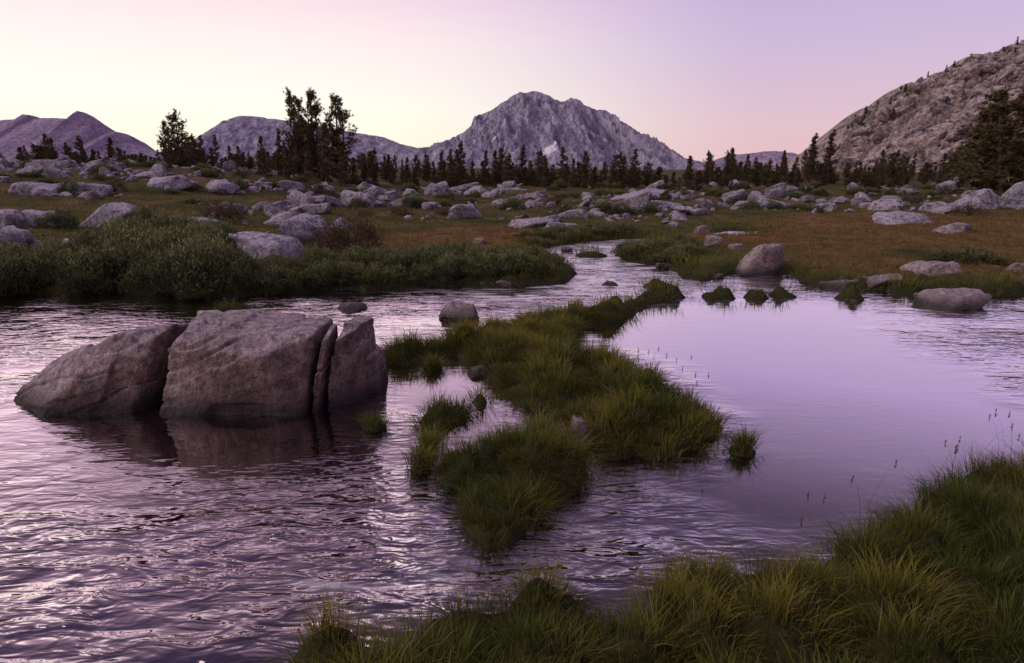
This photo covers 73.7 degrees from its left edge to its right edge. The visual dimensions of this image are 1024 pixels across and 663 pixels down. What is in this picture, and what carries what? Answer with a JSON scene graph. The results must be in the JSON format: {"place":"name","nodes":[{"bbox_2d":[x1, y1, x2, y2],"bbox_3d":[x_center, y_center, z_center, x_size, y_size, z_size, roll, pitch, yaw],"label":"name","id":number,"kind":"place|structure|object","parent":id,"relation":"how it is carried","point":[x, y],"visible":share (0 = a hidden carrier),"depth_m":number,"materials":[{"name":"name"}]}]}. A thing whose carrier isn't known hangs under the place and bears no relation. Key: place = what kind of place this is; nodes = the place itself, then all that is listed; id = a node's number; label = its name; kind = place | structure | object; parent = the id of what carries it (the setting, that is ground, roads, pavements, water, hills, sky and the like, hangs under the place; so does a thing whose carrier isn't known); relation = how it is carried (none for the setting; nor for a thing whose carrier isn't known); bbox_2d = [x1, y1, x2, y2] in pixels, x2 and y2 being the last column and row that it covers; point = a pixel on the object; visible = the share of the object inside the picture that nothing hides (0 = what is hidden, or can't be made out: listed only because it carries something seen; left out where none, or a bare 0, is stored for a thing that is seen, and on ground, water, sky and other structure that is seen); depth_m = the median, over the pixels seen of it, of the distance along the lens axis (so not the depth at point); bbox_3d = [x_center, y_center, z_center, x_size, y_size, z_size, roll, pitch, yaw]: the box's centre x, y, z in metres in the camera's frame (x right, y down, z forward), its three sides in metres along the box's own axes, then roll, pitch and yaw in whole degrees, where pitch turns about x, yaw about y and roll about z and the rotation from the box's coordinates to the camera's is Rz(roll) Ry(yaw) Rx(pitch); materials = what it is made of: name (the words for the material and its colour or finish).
{"place":"outdoors","nodes":[
{"label":"outdoors","id":0,"kind":"place"},
{"bbox_2d":[0,111,160,159],"bbox_3d":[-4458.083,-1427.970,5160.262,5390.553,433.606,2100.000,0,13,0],"label":"distant range","id":1,"kind":"structure","parent":0,"point":[93,133],"depth_m":4833.77,"materials":[{"name":"stone"}]},
{"bbox_2d":[148,116,428,167],"bbox_3d":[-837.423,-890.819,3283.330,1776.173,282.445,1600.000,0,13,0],"label":"granite dome","id":2,"kind":"structure","parent":0,"point":[243,133],"depth_m":2996.52,"materials":[{"name":"stone"}]},
{"bbox_2d":[0,155,976,228],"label":"boulder field","id":3,"kind":"structure","parent":0,"point":[322,204],"depth_m":35.78,"materials":[{"name":"stone"}]},
{"bbox_2d":[341,190,374,207],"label":"granite boulder","id":4,"kind":"object","parent":3,"relation":"on","point":[346,196],"visible":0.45,"depth_m":31.16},
{"bbox_2d":[509,217,558,228],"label":"granite boulder","id":5,"kind":"object","parent":3,"relation":"on","point":[532,222],"visible":0.61,"depth_m":22.07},
{"bbox_2d":[197,294,781,472],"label":"island grass","id":6,"kind":"structure","parent":0,"point":[597,400],"depth_m":5.99,"materials":[{"name":"plant"}]},
{"bbox_2d":[0,166,1023,662],"bbox_3d":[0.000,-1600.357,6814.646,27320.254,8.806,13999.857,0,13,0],"label":"ground","id":7,"kind":"structure","parent":0,"point":[744,498],"depth_m":4.46,"materials":[{"name":"plant"}]},
{"bbox_2d":[0,209,36,228],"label":"granite boulder","id":8,"kind":"object","parent":7,"relation":"on","point":[17,218],"visible":0.63,"depth_m":20.12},
{"bbox_2d":[0,225,42,248],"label":"granite boulder","id":9,"kind":"object","parent":7,"relation":"on","point":[12,233],"visible":0.39,"depth_m":15.81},
{"bbox_2d":[8,182,66,195],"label":"granite boulder","id":10,"kind":"object","parent":7,"relation":"on","point":[20,188],"visible":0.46,"depth_m":28.83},
{"bbox_2d":[22,209,71,225],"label":"granite boulder","id":11,"kind":"object","parent":7,"relation":"on","point":[29,213],"visible":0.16,"depth_m":21.03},
{"bbox_2d":[33,205,78,230],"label":"alpine bush","id":12,"kind":"object","parent":7,"relation":"on","point":[66,221],"visible":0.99,"depth_m":20.20,"materials":[{"name":"green plant"}]},
{"bbox_2d":[0,237,131,295],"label":"willow thicket","id":13,"kind":"object","parent":7,"relation":"on","point":[19,265],"visible":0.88,"depth_m":11.41,"materials":[{"name":"green plant"}]},
{"bbox_2d":[72,135,88,161],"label":"pine tree","id":14,"kind":"object","parent":7,"relation":"on","point":[80,149],"visible":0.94,"depth_m":63.68,"materials":[{"name":"green plant"}]},
{"bbox_2d":[66,182,112,195],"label":"granite boulder","id":15,"kind":"object","parent":7,"relation":"on","point":[104,190],"visible":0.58,"depth_m":29.70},
{"bbox_2d":[78,202,136,227],"bbox_3d":[-12.598,-3.478,21.380,2.279,1.127,1.678,4,14,15],"label":"granite boulder","id":16,"kind":"object","parent":7,"relation":"on","point":[105,212],"visible":0.47,"depth_m":20.89,"materials":[{"name":"stone"}]},
{"bbox_2d":[118,204,158,222],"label":"alpine bush","id":17,"kind":"object","parent":7,"relation":"on","point":[147,209],"visible":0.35,"depth_m":20.59,"materials":[{"name":"green plant"}]},
{"bbox_2d":[48,206,256,295],"bbox_3d":[-7.287,-1.847,14.118,3.955,1.176,8.733,-4,14,-18],"label":"willow thicket","id":18,"kind":"object","parent":7,"relation":"on","point":[159,246],"visible":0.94,"depth_m":11.57,"materials":[{"name":"green plant"}]},
{"bbox_2d":[157,120,172,163],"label":"pine tree","id":19,"kind":"object","parent":7,"relation":"on","point":[164,147],"visible":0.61,"depth_m":61.56,"materials":[{"name":"green plant"}]},
{"bbox_2d":[147,175,192,190],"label":"granite boulder","id":20,"kind":"object","parent":7,"relation":"on","point":[180,182],"visible":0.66,"depth_m":33.40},
{"bbox_2d":[156,108,193,167],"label":"pine tree","id":21,"kind":"object","parent":7,"relation":"on","point":[179,152],"visible":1,"depth_m":59.59,"materials":[{"name":"green plant"}]},
{"bbox_2d":[7,309,389,445],"bbox_3d":[-3.025,0.339,6.290,3.638,1.021,1.323,0,13,0],"label":"split granite boulder","id":22,"kind":"object","parent":7,"relation":"on","point":[249,362],"visible":0.83,"depth_m":5.81,"materials":[{"name":"stone"}]},
{"bbox_2d":[192,195,238,224],"bbox_3d":[-9.684,-3.942,22.195,1.381,1.102,1.531,6,15,25],"label":"alpine bush","id":23,"kind":"object","parent":7,"relation":"on","point":[225,212],"visible":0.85,"depth_m":22.18,"materials":[{"name":"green plant"}]},
{"bbox_2d":[204,179,239,194],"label":"granite boulder","id":24,"kind":"object","parent":7,"relation":"on","point":[224,186],"visible":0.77,"depth_m":34.28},
{"bbox_2d":[211,197,249,220],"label":"alpine bush","id":25,"kind":"object","parent":7,"relation":"on","point":[236,210],"visible":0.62,"depth_m":22.95,"materials":[{"name":"green plant"}]},
{"bbox_2d":[253,135,267,176],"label":"pine tree","id":26,"kind":"object","parent":7,"relation":"on","point":[261,164],"visible":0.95,"depth_m":46.38,"materials":[{"name":"green plant"}]},
{"bbox_2d":[228,231,306,260],"bbox_3d":[-5.048,-1.588,14.093,1.481,0.900,1.094,5,14,20],"label":"granite boulder","id":27,"kind":"object","parent":7,"relation":"on","point":[259,243],"visible":0.5,"depth_m":13.79,"materials":[{"name":"stone"}]},
{"bbox_2d":[272,128,285,176],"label":"pine tree","id":28,"kind":"object","parent":7,"relation":"on","point":[279,165],"visible":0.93,"depth_m":48.36,"materials":[{"name":"green plant"}]},
{"bbox_2d":[263,211,294,225],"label":"granite boulder","id":29,"kind":"object","parent":7,"relation":"on","point":[278,219],"visible":0.52,"depth_m":22.70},
{"bbox_2d":[279,147,297,178],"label":"pine tree","id":30,"kind":"object","parent":7,"relation":"on","point":[288,165],"visible":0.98,"depth_m":44.62,"materials":[{"name":"green plant"}]},
{"bbox_2d":[276,87,315,175],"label":"pine tree","id":31,"kind":"object","parent":7,"relation":"on","point":[295,145],"visible":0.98,"depth_m":47.91,"materials":[{"name":"green plant"}]},
{"bbox_2d":[277,214,327,242],"bbox_3d":[-5.528,-2.533,17.761,1.371,1.000,0.985,-7,15,-26],"label":"granite boulder","id":32,"kind":"object","parent":7,"relation":"on","point":[298,227],"visible":0.52,"depth_m":17.38,"materials":[{"name":"stone"}]},
{"bbox_2d":[300,152,317,182],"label":"pine tree","id":33,"kind":"object","parent":7,"relation":"on","point":[308,167],"visible":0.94,"depth_m":43.68,"materials":[{"name":"green plant"}]},
{"bbox_2d":[295,174,327,194],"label":"alpine bush","id":34,"kind":"object","parent":7,"relation":"on","point":[316,187],"visible":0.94,"depth_m":37.04,"materials":[{"name":"green plant"}]},
{"bbox_2d":[295,87,332,177],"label":"pine tree","id":35,"kind":"object","parent":7,"relation":"on","point":[314,110],"visible":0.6,"depth_m":49.74,"materials":[{"name":"green plant"}]},
{"bbox_2d":[315,122,336,181],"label":"pine tree","id":36,"kind":"object","parent":7,"relation":"on","point":[326,153],"visible":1,"depth_m":45.41,"materials":[{"name":"green plant"}]},
{"bbox_2d":[303,217,349,251],"bbox_3d":[-4.251,-2.219,15.660,1.133,0.870,1.210,0,13,0],"label":"alpine bush","id":37,"kind":"object","parent":7,"relation":"on","point":[323,236],"visible":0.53,"depth_m":15.53,"materials":[{"name":"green plant"}]},
{"bbox_2d":[316,92,361,184],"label":"pine tree","id":38,"kind":"object","parent":7,"relation":"on","point":[333,135],"visible":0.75,"depth_m":46.97,"materials":[{"name":"green plant"}]},
{"bbox_2d":[336,146,351,186],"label":"pine tree","id":39,"kind":"object","parent":7,"relation":"on","point":[344,176],"visible":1,"depth_m":44.58,"materials":[{"name":"green plant"}]},
{"bbox_2d":[307,200,388,254],"bbox_3d":[-3.626,-2.268,15.081,1.699,1.306,1.814,0,13,0],"label":"alpine bush","id":40,"kind":"object","parent":7,"relation":"on","point":[370,236],"visible":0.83,"depth_m":14.88,"materials":[{"name":"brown plant"}]},
{"bbox_2d":[150,238,581,300],"bbox_3d":[-2.438,-1.305,12.794,7.816,0.721,2.973,-4,14,-17],"label":"willow thicket","id":41,"kind":"object","parent":7,"relation":"on","point":[451,260],"visible":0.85,"depth_m":12.27,"materials":[{"name":"green plant"}]},
{"bbox_2d":[364,148,383,178],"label":"pine tree","id":42,"kind":"object","parent":7,"relation":"on","point":[372,162],"visible":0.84,"depth_m":58.10,"materials":[{"name":"green plant"}]},
{"bbox_2d":[381,155,391,180],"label":"pine tree","id":43,"kind":"object","parent":7,"relation":"on","point":[384,175],"visible":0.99,"depth_m":60.25,"materials":[{"name":"green plant"}]},
{"bbox_2d":[421,202,441,209],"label":"granite boulder","id":44,"kind":"object","parent":7,"relation":"on","point":[429,205],"visible":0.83,"depth_m":29.20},
{"bbox_2d":[435,150,447,180],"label":"pine tree","id":45,"kind":"object","parent":7,"relation":"on","point":[439,167],"visible":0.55,"depth_m":62.05,"materials":[{"name":"green plant"}]},
{"bbox_2d":[447,157,457,186],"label":"pine tree","id":46,"kind":"object","parent":7,"relation":"on","point":[451,178],"visible":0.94,"depth_m":58.36,"materials":[{"name":"green plant"}]},
{"bbox_2d":[454,141,468,185],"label":"pine tree","id":47,"kind":"object","parent":7,"relation":"on","point":[461,170],"visible":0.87,"depth_m":60.07,"materials":[{"name":"green plant"}]},
{"bbox_2d":[477,160,487,185],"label":"pine tree","id":48,"kind":"object","parent":7,"relation":"on","point":[482,174],"visible":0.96,"depth_m":64.21,"materials":[{"name":"green plant"}]},
{"bbox_2d":[0,158,1001,216],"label":"alpine shrubs","id":49,"kind":"object","parent":7,"relation":"on","point":[206,170],"visible":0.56,"depth_m":35.03,"materials":[{"name":"green plant"}]},
{"bbox_2d":[0,133,1011,190],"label":"distant tree line","id":50,"kind":"object","parent":7,"relation":"on","point":[622,174],"visible":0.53,"depth_m":61.38,"materials":[{"name":"plant"}]},
{"bbox_2d":[503,153,516,181],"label":"pine tree","id":51,"kind":"object","parent":7,"relation":"on","point":[509,176],"visible":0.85,"depth_m":58.29,"materials":[{"name":"green plant"}]},
{"bbox_2d":[2,165,1023,232],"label":"scattered stones","id":52,"kind":"object","parent":7,"relation":"on","point":[627,216],"visible":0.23,"depth_m":32.25,"materials":[{"name":"stone"}]},
{"bbox_2d":[514,145,531,185],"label":"pine tree","id":53,"kind":"object","parent":7,"relation":"on","point":[522,156],"visible":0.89,"depth_m":62.08,"materials":[{"name":"green plant"}]},
{"bbox_2d":[351,350,767,470],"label":"islet tufts","id":54,"kind":"object","parent":7,"relation":"on","point":[383,422],"visible":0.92,"depth_m":5.00,"materials":[{"name":"green plant"}]},
{"bbox_2d":[545,221,577,228],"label":"granite boulder","id":55,"kind":"object","parent":7,"relation":"on","point":[549,223],"visible":0.29,"depth_m":21.62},
{"bbox_2d":[556,147,569,177],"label":"pine tree","id":56,"kind":"object","parent":7,"relation":"on","point":[564,166],"visible":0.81,"depth_m":58.13,"materials":[{"name":"green plant"}]},
{"bbox_2d":[567,158,577,186],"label":"pine tree","id":57,"kind":"object","parent":7,"relation":"on","point":[571,177],"visible":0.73,"depth_m":60.30,"materials":[{"name":"green plant"}]},
{"bbox_2d":[511,220,638,245],"bbox_3d":[1.578,-2.995,20.265,2.217,0.496,5.550,12,18,42],"label":"willow thicket","id":58,"kind":"object","parent":7,"relation":"on","point":[597,227],"visible":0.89,"depth_m":20.32,"materials":[{"name":"green plant"}]},
{"bbox_2d":[569,415,589,455],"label":"river boulder","id":59,"kind":"object","parent":7,"relation":"on","point":[576,420],"visible":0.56,"depth_m":5.00,"materials":[{"name":"stone"}]},
{"bbox_2d":[611,188,667,199],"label":"granite boulder","id":60,"kind":"object","parent":7,"relation":"on","point":[655,192],"visible":0.57,"depth_m":37.37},
{"bbox_2d":[638,161,655,185],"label":"pine tree","id":61,"kind":"object","parent":7,"relation":"on","point":[647,170],"visible":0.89,"depth_m":62.19,"materials":[{"name":"green plant"}]},
{"bbox_2d":[608,232,713,264],"bbox_3d":[3.540,-1.955,15.955,2.661,0.467,4.137,0,13,0],"label":"willow thicket","id":62,"kind":"object","parent":7,"relation":"on","point":[676,246],"visible":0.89,"depth_m":15.62,"materials":[{"name":"green plant"}]},
{"bbox_2d":[655,263,670,269],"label":"river boulder","id":63,"kind":"object","parent":7,"relation":"on","point":[662,266],"visible":0.69,"depth_m":14.24,"materials":[{"name":"stone"}]},
{"bbox_2d":[673,206,709,215],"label":"granite boulder","id":64,"kind":"object","parent":7,"relation":"on","point":[693,211],"visible":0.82,"depth_m":27.22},
{"bbox_2d":[693,225,708,233],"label":"meadow boulder","id":65,"kind":"object","parent":7,"relation":"on","point":[703,228],"visible":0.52,"depth_m":20.54,"materials":[{"name":"stone"}]},
{"bbox_2d":[703,235,723,246],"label":"meadow boulder","id":66,"kind":"object","parent":7,"relation":"on","point":[711,240],"visible":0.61,"depth_m":16.93,"materials":[{"name":"stone"}]},
{"bbox_2d":[728,243,744,249],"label":"meadow boulder","id":67,"kind":"object","parent":7,"relation":"on","point":[737,246],"visible":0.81,"depth_m":16.16,"materials":[{"name":"stone"}]},
{"bbox_2d":[474,342,1020,561],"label":"seed stalks","id":68,"kind":"object","parent":7,"relation":"on","point":[956,450],"visible":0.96,"depth_m":4.29,"materials":[{"name":"brown plant"}]},
{"bbox_2d":[735,243,783,275],"bbox_3d":[4.973,-1.336,13.762,1.195,0.900,0.939,0,13,0],"label":"river boulder","id":69,"kind":"object","parent":7,"relation":"on","point":[763,260],"visible":0.59,"depth_m":13.47,"materials":[{"name":"stone"}]},
{"bbox_2d":[758,198,791,208],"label":"granite boulder","id":70,"kind":"object","parent":7,"relation":"on","point":[765,201],"visible":0.34,"depth_m":33.31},
{"bbox_2d":[800,133,820,183],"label":"pine tree","id":71,"kind":"object","parent":7,"relation":"on","point":[810,169],"visible":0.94,"depth_m":60.02,"materials":[{"name":"green plant"}]},
{"bbox_2d":[810,202,835,211],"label":"granite boulder","id":72,"kind":"object","parent":7,"relation":"on","point":[829,206],"visible":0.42,"depth_m":27.87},
{"bbox_2d":[819,129,837,184],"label":"pine tree","id":73,"kind":"object","parent":7,"relation":"on","point":[827,168],"visible":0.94,"depth_m":60.01,"materials":[{"name":"green plant"}]},
{"bbox_2d":[840,164,851,186],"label":"pine tree","id":74,"kind":"object","parent":7,"relation":"on","point":[847,180],"visible":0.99,"depth_m":56.44,"materials":[{"name":"green plant"}]},
{"bbox_2d":[816,273,904,289],"bbox_3d":[6.225,-0.847,12.278,1.634,0.436,1.225,3,14,12],"label":"river boulder","id":75,"kind":"object","parent":7,"relation":"on","point":[876,280],"visible":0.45,"depth_m":11.91,"materials":[{"name":"stone"}]},
{"bbox_2d":[867,199,902,210],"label":"granite boulder","id":76,"kind":"object","parent":7,"relation":"on","point":[883,204],"visible":0.6,"depth_m":30.55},
{"bbox_2d":[871,211,933,223],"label":"granite boulder","id":77,"kind":"object","parent":7,"relation":"on","point":[900,217],"visible":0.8,"depth_m":23.10,"materials":[{"name":"stone"}]},
{"bbox_2d":[899,157,912,184],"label":"pine tree","id":78,"kind":"object","parent":7,"relation":"on","point":[905,172],"visible":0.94,"depth_m":58.30,"materials":[{"name":"green plant"}]},
{"bbox_2d":[919,162,930,184],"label":"pine tree","id":79,"kind":"object","parent":7,"relation":"on","point":[925,174],"visible":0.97,"depth_m":56.44,"materials":[{"name":"green plant"}]},
{"bbox_2d":[899,260,962,275],"bbox_3d":[7.741,-1.019,12.636,0.889,0.581,0.739,0,13,0],"label":"river boulder","id":80,"kind":"object","parent":7,"relation":"on","point":[928,268],"visible":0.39,"depth_m":12.40,"materials":[{"name":"stone"}]},
{"bbox_2d":[915,249,951,261],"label":"alpine bush","id":81,"kind":"object","parent":7,"relation":"on","point":[929,256],"visible":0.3,"depth_m":14.33,"materials":[{"name":"green plant"}]},
{"bbox_2d":[918,201,954,211],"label":"granite boulder","id":82,"kind":"object","parent":7,"relation":"on","point":[926,206],"visible":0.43,"depth_m":28.86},
{"bbox_2d":[935,153,947,182],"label":"pine tree","id":83,"kind":"object","parent":7,"relation":"on","point":[944,159],"visible":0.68,"depth_m":54.42,"materials":[{"name":"green plant"}]},
{"bbox_2d":[932,222,972,232],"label":"meadow boulder","id":84,"kind":"object","parent":7,"relation":"on","point":[956,227],"visible":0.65,"depth_m":19.89,"materials":[{"name":"stone"}]},
{"bbox_2d":[923,243,1001,264],"bbox_3d":[9.210,-1.595,14.139,1.471,0.489,1.462,0,13,0],"label":"alpine bush","id":85,"kind":"object","parent":7,"relation":"on","point":[955,252],"visible":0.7,"depth_m":13.99,"materials":[{"name":"green plant"}]},
{"bbox_2d":[950,122,985,189],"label":"pine tree","id":86,"kind":"object","parent":7,"relation":"on","point":[966,155],"visible":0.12,"depth_m":45.76,"materials":[{"name":"green plant"}]},
{"bbox_2d":[955,188,1002,208],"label":"granite boulder","id":87,"kind":"object","parent":7,"relation":"on","point":[987,198],"visible":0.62,"depth_m":30.61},
{"bbox_2d":[950,246,1016,266],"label":"alpine bush","id":88,"kind":"object","parent":7,"relation":"on","point":[991,257],"visible":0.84,"depth_m":13.69,"materials":[{"name":"green plant"}]},
{"bbox_2d":[949,85,1021,189],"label":"pine tree","id":89,"kind":"object","parent":7,"relation":"on","point":[1000,95],"visible":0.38,"depth_m":41.13,"materials":[{"name":"green plant"}]},
{"bbox_2d":[959,89,1023,194],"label":"pine tree","id":90,"kind":"object","parent":7,"relation":"on","point":[1002,183],"visible":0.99,"depth_m":39.58,"materials":[{"name":"green plant"}]},
{"bbox_2d":[1000,181,1023,207],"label":"granite boulder","id":91,"kind":"object","parent":7,"relation":"on","point":[1013,196],"visible":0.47,"depth_m":33.90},
{"bbox_2d":[1006,263,1023,271],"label":"river boulder","id":92,"kind":"object","parent":7,"relation":"on","point":[1015,266],"visible":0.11,"depth_m":12.82,"materials":[{"name":"stone"}]},
{"bbox_2d":[0,231,1023,662],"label":"river water","id":93,"kind":"structure","parent":0,"point":[874,377],"depth_m":6.02,"materials":[{"name":"liquid"}]},
{"bbox_2d":[337,302,367,311],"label":"river boulder","id":94,"kind":"object","parent":93,"relation":"on","point":[353,306],"visible":0.81,"depth_m":10.12,"materials":[{"name":"stone"}]},
{"bbox_2d":[439,300,478,321],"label":"river boulder","id":95,"kind":"object","parent":93,"relation":"in","point":[453,310],"visible":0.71,"depth_m":9.40,"materials":[{"name":"stone"}]},
{"bbox_2d":[468,364,487,378],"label":"river boulder","id":96,"kind":"object","parent":93,"relation":"in","point":[473,372],"visible":0.66,"depth_m":6.83,"materials":[{"name":"stone"}]},
{"bbox_2d":[495,280,513,288],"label":"river boulder","id":97,"kind":"object","parent":93,"relation":"on","point":[509,285],"visible":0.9,"depth_m":11.99,"materials":[{"name":"stone"}]},
{"bbox_2d":[913,288,991,310],"bbox_3d":[6.778,-0.455,10.447,1.084,0.351,0.903,0,13,0],"label":"river boulder","id":98,"kind":"object","parent":93,"relation":"in","point":[954,299],"visible":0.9,"depth_m":10.27,"materials":[{"name":"stone"}]},
{"bbox_2d":[0,0,1023,161],"label":"sky","id":99,"kind":"structure","parent":0,"point":[696,77],"materials":[{"name":"purple"}]},
{"bbox_2d":[394,91,722,169],"bbox_3d":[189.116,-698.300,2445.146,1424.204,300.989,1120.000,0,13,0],"label":"granite peak","id":100,"kind":"structure","parent":0,"point":[533,122],"depth_m":2116.78,"materials":[{"name":"stone"}]},
{"bbox_2d":[231,420,1023,662],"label":"bank grass","id":101,"kind":"structure","parent":0,"point":[681,577],"depth_m":2.97,"materials":[{"name":"plant"}]},
{"bbox_2d":[697,151,797,169],"bbox_3d":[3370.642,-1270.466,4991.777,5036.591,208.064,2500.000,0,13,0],"label":"distant range","id":102,"kind":"structure","parent":0,"point":[763,157],"depth_m":4638.10,"materials":[{"name":"stone"}]},
{"bbox_2d":[772,43,1023,171],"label":"talus hillside","id":103,"kind":"structure","parent":0,"point":[908,120],"depth_m":261.95,"materials":[{"name":"stone"}]},
{"bbox_2d":[816,40,1023,172],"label":"talus boulders","id":104,"kind":"object","parent":103,"relation":"on","point":[953,118],"visible":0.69,"depth_m":250.55,"materials":[{"name":"stone"}]},
{"bbox_2d":[847,36,1019,128],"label":"ridge trees","id":105,"kind":"object","parent":103,"relation":"on","point":[905,89],"visible":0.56,"depth_m":280.52,"materials":[{"name":"plant"}]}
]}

